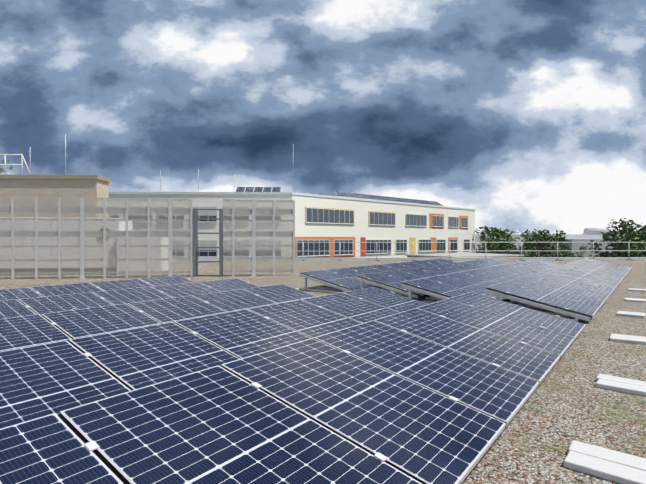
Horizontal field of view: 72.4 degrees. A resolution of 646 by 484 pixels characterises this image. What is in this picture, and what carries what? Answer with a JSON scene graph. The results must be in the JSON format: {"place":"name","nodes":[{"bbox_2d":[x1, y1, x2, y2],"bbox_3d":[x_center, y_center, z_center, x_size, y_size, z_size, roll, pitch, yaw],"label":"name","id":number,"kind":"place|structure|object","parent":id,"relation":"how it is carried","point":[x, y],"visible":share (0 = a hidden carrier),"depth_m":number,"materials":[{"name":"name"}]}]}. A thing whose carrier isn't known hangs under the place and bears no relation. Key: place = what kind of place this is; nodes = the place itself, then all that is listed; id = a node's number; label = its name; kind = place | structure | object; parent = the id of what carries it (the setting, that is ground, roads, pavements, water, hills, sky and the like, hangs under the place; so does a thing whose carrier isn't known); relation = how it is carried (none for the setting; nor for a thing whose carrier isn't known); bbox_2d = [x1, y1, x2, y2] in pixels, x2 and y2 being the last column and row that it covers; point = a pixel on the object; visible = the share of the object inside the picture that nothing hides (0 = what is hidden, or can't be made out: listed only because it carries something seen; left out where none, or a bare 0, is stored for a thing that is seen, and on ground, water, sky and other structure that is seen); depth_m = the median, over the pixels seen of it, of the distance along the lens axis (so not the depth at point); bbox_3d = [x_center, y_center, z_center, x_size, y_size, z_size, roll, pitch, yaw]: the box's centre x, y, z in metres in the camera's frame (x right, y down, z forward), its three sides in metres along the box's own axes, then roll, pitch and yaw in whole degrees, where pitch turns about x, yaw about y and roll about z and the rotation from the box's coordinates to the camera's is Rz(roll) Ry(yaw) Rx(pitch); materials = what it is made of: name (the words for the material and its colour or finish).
{"place":"outdoors","nodes":[
{"label":"outdoors","id":0,"kind":"place"},
{"bbox_2d":[0,260,645,483],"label":"gravel roof","id":1,"kind":"structure","parent":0,"point":[566,404],"depth_m":3.91,"materials":[{"name":"beige gravel"}]},
{"bbox_2d":[0,217,167,275],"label":"air handling unit","id":2,"kind":"object","parent":1,"relation":"on","point":[3,264],"visible":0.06,"depth_m":16.24,"materials":[{"name":"white paint"}]},
{"bbox_2d":[0,275,192,300],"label":"solar panel row","id":3,"kind":"object","parent":1,"relation":"on","point":[33,292],"visible":0.15,"depth_m":8.46,"materials":[{"name":"blue glass"}]},
{"bbox_2d":[0,278,257,318],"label":"solar panel row","id":4,"kind":"object","parent":1,"relation":"on","point":[30,306],"visible":0.25,"depth_m":7.12,"materials":[{"name":"blue glass"}]},
{"bbox_2d":[0,197,294,278],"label":"screen frame","id":5,"kind":"object","parent":1,"relation":"on","point":[148,209],"visible":0.81,"depth_m":15.10,"materials":[{"name":"metal"}]},
{"bbox_2d":[0,196,292,275],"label":"plant screen","id":6,"kind":"object","parent":5,"relation":"attached to","point":[118,230],"visible":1,"depth_m":15.04,"materials":[{"name":"beige metal"}]},
{"bbox_2d":[0,284,315,351],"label":"solar panel row","id":7,"kind":"object","parent":1,"relation":"on","point":[28,331],"visible":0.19,"depth_m":5.55,"materials":[{"name":"blue glass"}]},
{"bbox_2d":[193,208,222,276],"bbox_3d":[-4.075,0.021,15.696,0.980,2.390,0.540,0,1,-8],"label":"door frame","id":8,"kind":"object","parent":1,"relation":"on","point":[195,242],"visible":0.98,"depth_m":15.49,"materials":[{"name":"metal"}]},
{"bbox_2d":[0,287,426,428],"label":"solar panel row","id":9,"kind":"object","parent":1,"relation":"on","point":[42,380],"visible":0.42,"depth_m":3.92,"materials":[{"name":"blue glass"}]},
{"bbox_2d":[0,292,585,483],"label":"solar panel row","id":10,"kind":"object","parent":1,"relation":"on","point":[440,392],"visible":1,"depth_m":2.64,"materials":[{"name":"blue glass"}]},
{"bbox_2d":[300,259,456,292],"bbox_3d":[2.906,0.990,14.783,1.652,0.470,9.570,0,1,37],"label":"solar panel row","id":11,"kind":"object","parent":1,"relation":"on","point":[339,280],"visible":0.44,"depth_m":11.87,"materials":[{"name":"blue glass"}]},
{"bbox_2d":[172,242,645,260],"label":"roof guard rail","id":12,"kind":"object","parent":1,"relation":"on","point":[521,258],"visible":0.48,"depth_m":26.69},
{"bbox_2d":[356,259,508,299],"bbox_3d":[4.688,0.993,14.406,1.652,0.470,10.910,0,1,37],"label":"solar panel row","id":13,"kind":"object","parent":1,"relation":"on","point":[392,281],"visible":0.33,"depth_m":11.85,"materials":[{"name":"blue glass"}]},
{"bbox_2d":[402,259,562,303],"bbox_3d":[6.127,1.001,13.574,1.652,0.470,13.010,0,1,37],"label":"solar panel row","id":14,"kind":"object","parent":1,"relation":"on","point":[447,286],"visible":0.48,"depth_m":10.36,"materials":[{"name":"blue glass"}]},
{"bbox_2d":[486,258,631,323],"bbox_3d":[8.106,1.002,13.461,1.652,0.470,15.110,0,1,37],"label":"solar panel row","id":15,"kind":"object","parent":1,"relation":"on","point":[583,289],"visible":0.98,"depth_m":9.16,"materials":[{"name":"blue glass"}]},
{"bbox_2d":[564,440,645,483],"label":"ballast stone","id":16,"kind":"object","parent":1,"relation":"on","point":[608,464],"visible":1,"depth_m":2.58,"materials":[{"name":"concrete"}]},
{"bbox_2d":[596,374,645,396],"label":"ballast stone","id":17,"kind":"object","parent":1,"relation":"on","point":[624,385],"visible":1,"depth_m":3.97,"materials":[{"name":"concrete"}]},
{"bbox_2d":[610,334,645,344],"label":"ballast stone","id":18,"kind":"object","parent":1,"relation":"on","point":[628,338],"visible":1,"depth_m":5.78,"materials":[{"name":"concrete"}]},
{"bbox_2d":[616,311,645,317],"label":"ballast stone","id":19,"kind":"object","parent":1,"relation":"on","point":[630,314],"visible":1,"depth_m":7.69,"materials":[{"name":"concrete"}]},
{"bbox_2d":[624,298,645,302],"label":"ballast stone","id":20,"kind":"object","parent":1,"relation":"on","point":[635,300],"visible":1,"depth_m":9.43,"materials":[{"name":"concrete"}]},
{"bbox_2d":[628,288,645,291],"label":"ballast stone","id":21,"kind":"object","parent":1,"relation":"on","point":[635,289],"visible":1,"depth_m":11.29,"materials":[{"name":"concrete"}]},
{"bbox_2d":[0,0,645,233],"label":"sky","id":22,"kind":"structure","parent":0,"point":[530,115],"materials":[{"name":"blue"}]},
{"label":"terrain","id":23,"kind":"structure","parent":0,"visible":0},
{"bbox_2d":[0,159,12,173],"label":"tree","id":24,"kind":"object","parent":23,"relation":"on","point":[1,170],"visible":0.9,"depth_m":24.86,"materials":[{"name":"green plant"}]},
{"bbox_2d":[0,174,110,217],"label":"building","id":25,"kind":"structure","parent":23,"relation":"on","point":[87,186],"depth_m":23.54,"materials":[{"name":"beige concrete"}]},
{"bbox_2d":[0,154,30,174],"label":"guard railing","id":26,"kind":"object","parent":25,"relation":"on","point":[21,164],"visible":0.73,"depth_m":23.76,"materials":[{"name":"white metal"}]},
{"bbox_2d":[30,134,198,191],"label":"lightning rods","id":27,"kind":"object","parent":25,"relation":"on","point":[65,167],"visible":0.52,"depth_m":24.03,"materials":[{"name":"metal"}]},
{"bbox_2d":[109,192,475,257],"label":"school building","id":28,"kind":"structure","parent":23,"relation":"on","point":[323,218],"depth_m":53.62,"materials":[{"name":"white paint"}]},
{"bbox_2d":[236,187,442,205],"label":"rooftop solar panels","id":29,"kind":"object","parent":28,"relation":"on","point":[340,194],"visible":0.58,"depth_m":60.64,"materials":[{"name":"blue glass"}]},
{"bbox_2d":[405,253,523,257],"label":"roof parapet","id":30,"kind":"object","parent":23,"relation":"on","point":[458,255],"visible":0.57,"depth_m":40.83,"materials":[{"name":"white concrete"}]},
{"bbox_2d":[475,230,504,253],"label":"bush","id":31,"kind":"object","parent":23,"relation":"on","point":[482,249],"visible":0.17,"depth_m":97.79,"materials":[{"name":"green plant"}]},
{"bbox_2d":[475,226,518,254],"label":"tree","id":32,"kind":"object","parent":23,"relation":"on","point":[491,248],"visible":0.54,"depth_m":75.73,"materials":[{"name":"green plant"}]},
{"bbox_2d":[498,234,528,256],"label":"bush","id":33,"kind":"object","parent":23,"relation":"on","point":[514,247],"visible":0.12,"depth_m":81.07,"materials":[{"name":"green plant"}]},
{"bbox_2d":[516,229,557,256],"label":"tree","id":34,"kind":"object","parent":23,"relation":"on","point":[530,247],"visible":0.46,"depth_m":104.05,"materials":[{"name":"green plant"}]},
{"bbox_2d":[521,229,571,256],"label":"tree","id":35,"kind":"object","parent":23,"relation":"on","point":[560,235],"visible":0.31,"depth_m":110.97,"materials":[{"name":"green plant"}]},
{"bbox_2d":[540,241,575,256],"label":"bush","id":36,"kind":"object","parent":23,"relation":"on","point":[563,247],"visible":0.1,"depth_m":60.73,"materials":[{"name":"green plant"}]},
{"bbox_2d":[475,228,645,256],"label":"distant buildings","id":37,"kind":"structure","parent":23,"relation":"on","point":[593,234],"depth_m":136.36,"materials":[{"name":"grey"}]},
{"bbox_2d":[567,246,591,256],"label":"bush","id":38,"kind":"object","parent":23,"relation":"on","point":[581,248],"visible":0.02,"depth_m":61.37,"materials":[{"name":"green plant"}]},
{"bbox_2d":[587,218,645,256],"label":"tree","id":39,"kind":"object","parent":23,"relation":"on","point":[613,233],"visible":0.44,"depth_m":59.84,"materials":[{"name":"green plant"}]},
{"bbox_2d":[612,221,645,253],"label":"tree","id":40,"kind":"object","parent":23,"relation":"on","point":[622,238],"visible":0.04,"depth_m":97.56,"materials":[{"name":"green plant"}]}
]}

